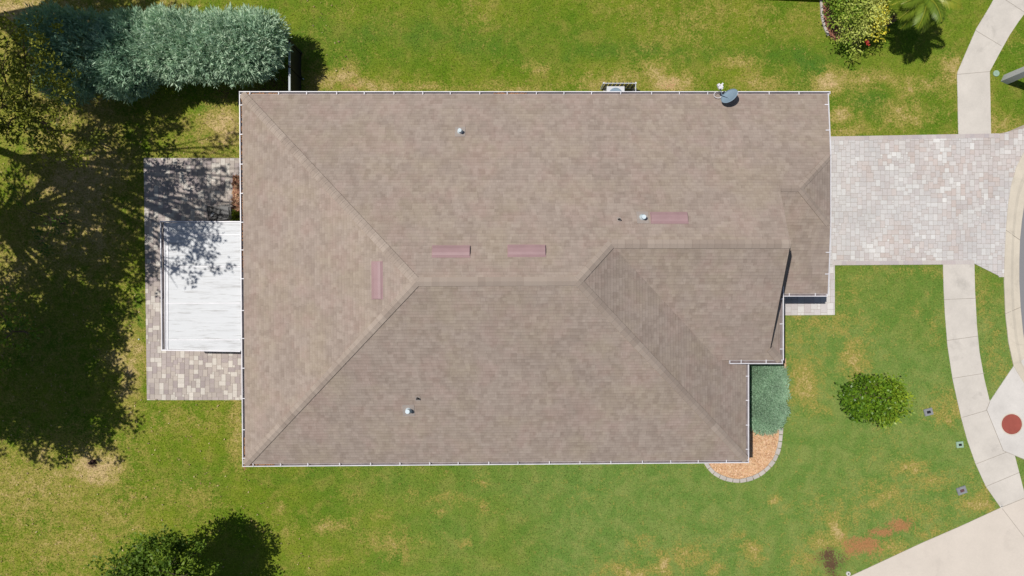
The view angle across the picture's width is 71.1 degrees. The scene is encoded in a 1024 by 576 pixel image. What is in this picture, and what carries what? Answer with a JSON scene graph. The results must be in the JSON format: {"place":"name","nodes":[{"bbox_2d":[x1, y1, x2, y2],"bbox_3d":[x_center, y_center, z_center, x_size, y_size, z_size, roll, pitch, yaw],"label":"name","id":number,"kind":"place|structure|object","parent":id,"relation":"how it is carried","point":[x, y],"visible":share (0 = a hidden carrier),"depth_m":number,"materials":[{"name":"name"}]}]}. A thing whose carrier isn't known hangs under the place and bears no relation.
{"place":"outdoors","nodes":[
{"label":"outdoors","id":0,"kind":"place"},
{"bbox_2d":[88,459,96,464],"bbox_3d":[-20.472,8.495,34.925,0.455,0.169,0.290,0,90,0],"label":"tree stump","id":1,"kind":"object","parent":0,"point":[91,462],"visible":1,"depth_m":34.92,"materials":[{"name":"brown wood"}]},
{"bbox_2d":[144,158,241,399],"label":"patio","id":2,"kind":"structure","parent":0,"point":[183,189],"depth_m":34.97,"materials":[{"name":"grey stone"}]},
{"bbox_2d":[160,221,240,351],"bbox_3d":[-14.094,-0.074,33.722,3.798,2.535,5.935,0,90,0],"label":"patio cover","id":3,"kind":"object","parent":2,"relation":"on","point":[200,265],"visible":0.99,"depth_m":32.55,"materials":[{"name":"white metal"}]},
{"bbox_2d":[207,204,232,220],"bbox_3d":[-14.113,-3.640,34.752,1.139,0.435,0.725,-7,90,0],"label":"patio table","id":4,"kind":"object","parent":2,"relation":"on","point":[220,212],"visible":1,"depth_m":34.55,"materials":[{"name":"black metal"}]},
{"bbox_2d":[233,176,239,220],"bbox_3d":[-13.297,-4.359,35.008,0.656,0.105,2.219,0,90,0],"label":"planting bed","id":5,"kind":"object","parent":2,"relation":"on","point":[235,182],"visible":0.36,"depth_m":34.95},
{"bbox_2d":[227,209,239,220],"bbox_3d":[-13.377,-3.434,34.701,0.912,0.701,0.814,0,90,0],"label":"plant","id":6,"kind":"object","parent":5,"relation":"on","point":[235,215],"visible":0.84,"depth_m":34.58,"materials":[{"name":"green plant"}]},
{"bbox_2d":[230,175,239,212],"bbox_3d":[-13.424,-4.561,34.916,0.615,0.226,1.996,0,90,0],"label":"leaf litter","id":7,"kind":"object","parent":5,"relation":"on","point":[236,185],"visible":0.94,"depth_m":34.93,"materials":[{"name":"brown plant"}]},
{"bbox_2d":[0,0,1023,575],"bbox_3d":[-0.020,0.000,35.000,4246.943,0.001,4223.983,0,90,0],"label":"ground","id":8,"kind":"structure","parent":0,"point":[848,542],"depth_m":35.00,"materials":[{"name":"green plant"}]},
{"bbox_2d":[0,284,43,375],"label":"understory tree","id":9,"kind":"object","parent":8,"relation":"on","point":[8,323],"visible":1,"depth_m":32.52,"materials":[{"name":"green plant"}]},
{"bbox_2d":[3,179,70,256],"bbox_3d":[-22.201,-3.195,33.859,3.529,2.483,2.480,34,90,0],"label":"understory tree","id":10,"kind":"object","parent":8,"relation":"on","point":[51,218],"visible":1,"depth_m":33.17,"materials":[{"name":"green plant"}]},
{"bbox_2d":[0,5,110,173],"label":"understory tree","id":11,"kind":"object","parent":8,"relation":"on","point":[25,114],"visible":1,"depth_m":29.98,"materials":[{"name":"green plant"}]},
{"bbox_2d":[9,0,122,106],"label":"conifer shrub","id":12,"kind":"object","parent":8,"relation":"on","point":[76,28],"visible":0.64,"depth_m":31.82,"materials":[{"name":"green plant"}]},
{"bbox_2d":[80,4,165,103],"bbox_3d":[-17.564,-10.636,32.942,3.845,4.183,4.350,0,90,0],"label":"conifer shrub","id":13,"kind":"object","parent":8,"relation":"on","point":[127,81],"visible":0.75,"depth_m":31.81,"materials":[{"name":"green plant"}]},
{"bbox_2d":[84,523,221,575],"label":"leafy tree","id":14,"kind":"object","parent":8,"relation":"on","point":[168,557],"visible":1,"depth_m":30.62,"materials":[{"name":"green plant"}]},
{"bbox_2d":[121,2,240,89],"bbox_3d":[-14.860,-10.998,32.873,5.395,4.331,3.897,0,90,0],"label":"conifer shrub","id":15,"kind":"object","parent":8,"relation":"on","point":[162,34],"visible":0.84,"depth_m":31.57,"materials":[{"name":"green plant"}]},
{"bbox_2d":[186,2,292,89],"bbox_3d":[-12.301,-11.035,32.846,4.661,4.368,3.814,0,90,0],"label":"conifer shrub","id":16,"kind":"object","parent":8,"relation":"on","point":[246,31],"visible":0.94,"depth_m":31.79,"materials":[{"name":"green plant"}]},
{"bbox_2d":[288,39,301,90],"bbox_3d":[-10.301,-10.247,34.070,0.120,1.860,2.501,0,90,0],"label":"fence","id":17,"kind":"object","parent":8,"relation":"on","point":[294,71],"visible":0.67,"depth_m":33.87,"materials":[{"name":"brown metal"}]},
{"bbox_2d":[603,86,623,90],"bbox_3d":[4.932,-9.195,34.535,0.950,0.930,0.950,0,90,0],"label":"air conditioner","id":18,"kind":"object","parent":8,"relation":"on","point":[614,88],"visible":0.3,"depth_m":34.10,"materials":[{"name":"metal"}]},
{"bbox_2d":[600,82,636,90],"bbox_3d":[5.130,-9.273,34.470,1.635,1.060,1.040,0,90,0],"label":"screen","id":19,"kind":"object","parent":8,"relation":"on","point":[629,86],"visible":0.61,"depth_m":34.35,"materials":[{"name":"white plastic"}]},
{"bbox_2d":[719,475,726,480],"bbox_3d":[10.291,9.251,34.968,0.307,0.104,0.207,21,90,0],"label":"edging stone","id":20,"kind":"object","parent":8,"relation":"on","point":[722,477],"visible":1,"depth_m":34.92,"materials":[{"name":"grey stone"}]},
{"bbox_2d":[709,358,786,479],"bbox_3d":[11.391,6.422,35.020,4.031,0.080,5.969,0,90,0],"label":"mulch bed","id":21,"kind":"object","parent":8,"relation":"on","point":[752,457],"visible":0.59,"depth_m":34.98,"materials":[{"name":"wood"}]},
{"bbox_2d":[746,476,752,481],"bbox_3d":[11.593,9.303,34.970,0.305,0.100,0.209,-17,90,0],"label":"edging stone","id":22,"kind":"object","parent":21,"relation":"on","point":[749,478],"visible":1,"depth_m":34.92,"materials":[{"name":"beige stone"}]},
{"bbox_2d":[749,364,790,436],"bbox_3d":[12.199,5.195,34.449,2.552,1.258,3.950,0,90,0],"label":"juniper shrub","id":23,"kind":"object","parent":21,"relation":"on","point":[770,391],"visible":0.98,"depth_m":34.19,"materials":[{"name":"green plant"}]},
{"bbox_2d":[775,448,780,454],"bbox_3d":[12.966,7.967,34.965,0.203,0.109,0.306,19,90,0],"label":"edging stone","id":24,"kind":"object","parent":8,"relation":"on","point":[777,451],"visible":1,"depth_m":34.91,"materials":[{"name":"grey stone"}]},
{"bbox_2d":[784,265,834,314],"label":"front walk","id":25,"kind":"structure","parent":8,"relation":"on","point":[809,305],"depth_m":34.97,"materials":[{"name":"concrete"}]},
{"bbox_2d":[819,0,829,35],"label":"bed edging","id":26,"kind":"object","parent":8,"relation":"on","point":[823,21],"visible":1,"depth_m":34.92,"materials":[{"name":"stone"}]},
{"bbox_2d":[822,0,868,41],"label":"planting bed","id":27,"kind":"object","parent":8,"relation":"on","point":[832,33],"visible":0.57,"depth_m":34.98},
{"bbox_2d":[822,0,895,59],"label":"flowering shrub","id":28,"kind":"object","parent":27,"relation":"on","point":[863,13],"visible":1,"depth_m":33.15,"materials":[{"name":"green plant"}]},
{"bbox_2d":[833,372,914,428],"bbox_3d":[17.067,5.303,33.681,3.806,2.839,2.757,0,90,0],"label":"tree","id":29,"kind":"object","parent":8,"relation":"on","point":[881,401],"visible":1,"depth_m":33.22,"materials":[{"name":"green plant"}]},
{"bbox_2d":[884,0,961,33],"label":"palm tree","id":30,"kind":"object","parent":8,"relation":"on","point":[911,8],"visible":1,"depth_m":31.46,"materials":[{"name":"green plant"}]},
{"bbox_2d":[923,407,932,415],"bbox_3d":[20.312,6.047,34.964,0.420,0.102,0.340,-14,90,0],"label":"utility box","id":31,"kind":"object","parent":8,"relation":"on","point":[928,411],"visible":1,"depth_m":34.93,"materials":[{"name":"grey concrete"}]},
{"bbox_2d":[956,441,963,447],"bbox_3d":[21.844,7.641,34.964,0.340,0.102,0.300,-6,90,0],"label":"utility box","id":32,"kind":"object","parent":8,"relation":"on","point":[959,444],"visible":1,"depth_m":34.93,"materials":[{"name":"green plastic"}]},
{"bbox_2d":[956,485,966,494],"bbox_3d":[21.938,9.875,34.964,0.460,0.102,0.360,-20,90,0],"label":"utility box","id":33,"kind":"object","parent":8,"relation":"on","point":[961,490],"visible":1,"depth_m":34.93,"materials":[{"name":"grey concrete"}]},
{"bbox_2d":[993,70,999,76],"bbox_3d":[23.625,-10.469,34.972,0.300,0.095,0.300,0,90,0],"label":"valve cover","id":34,"kind":"object","parent":8,"relation":"on","point":[996,73],"visible":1,"depth_m":34.94,"materials":[{"name":"green plastic"}]},
{"bbox_2d":[986,359,1023,458],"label":"sidewalk ramp","id":35,"kind":"structure","parent":8,"relation":"on","point":[1008,397],"depth_m":34.97,"materials":[{"name":"concrete"}]},
{"bbox_2d":[1001,413,1022,434],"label":"manhole cover","id":36,"kind":"object","parent":35,"relation":"on","point":[1012,423],"visible":1,"depth_m":34.95,"materials":[{"name":"metal"}]},
{"bbox_2d":[1001,67,1023,83],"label":"lamp post","id":37,"kind":"object","parent":8,"relation":"on","point":[1012,76],"visible":1,"depth_m":34.27,"materials":[{"name":"grey concrete"}]},
{"bbox_2d":[239,91,830,470],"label":"house","id":38,"kind":"structure","parent":0,"point":[429,278],"depth_m":30.69,"materials":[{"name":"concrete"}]},
{"bbox_2d":[714,83,737,102],"bbox_3d":[9.442,-8.570,31.820,0.937,0.960,0.865,0,90,0],"label":"satellite dish","id":39,"kind":"object","parent":38,"relation":"attached to","point":[730,95],"visible":1,"depth_m":31.65,"materials":[{"name":"white metal"}]},
{"bbox_2d":[830,125,1023,276],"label":"paver driveway","id":40,"kind":"structure","parent":0,"point":[940,199],"depth_m":34.97,"materials":[{"name":"grey stone"}]},
{"bbox_2d":[851,498,1023,575],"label":"concrete driveway","id":41,"kind":"structure","parent":0,"point":[990,543],"depth_m":34.97,"materials":[{"name":"beige concrete"}]},
{"bbox_2d":[943,264,1023,507],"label":"sidewalk","id":42,"kind":"structure","parent":0,"point":[997,466],"depth_m":34.97,"materials":[{"name":"concrete"}]},
{"bbox_2d":[957,0,1023,133],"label":"sidewalk","id":43,"kind":"structure","parent":0,"point":[999,21],"depth_m":34.97,"materials":[{"name":"concrete"}]},
{"bbox_2d":[1019,210,1023,334],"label":"road","id":44,"kind":"structure","parent":0,"point":[1021,270],"depth_m":34.99,"materials":[{"name":"grey asphalt"}]},
{"bbox_2d":[1004,153,1023,381],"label":"curb","id":45,"kind":"structure","parent":44,"relation":"on","point":[1014,326],"depth_m":34.95,"materials":[{"name":"concrete"}]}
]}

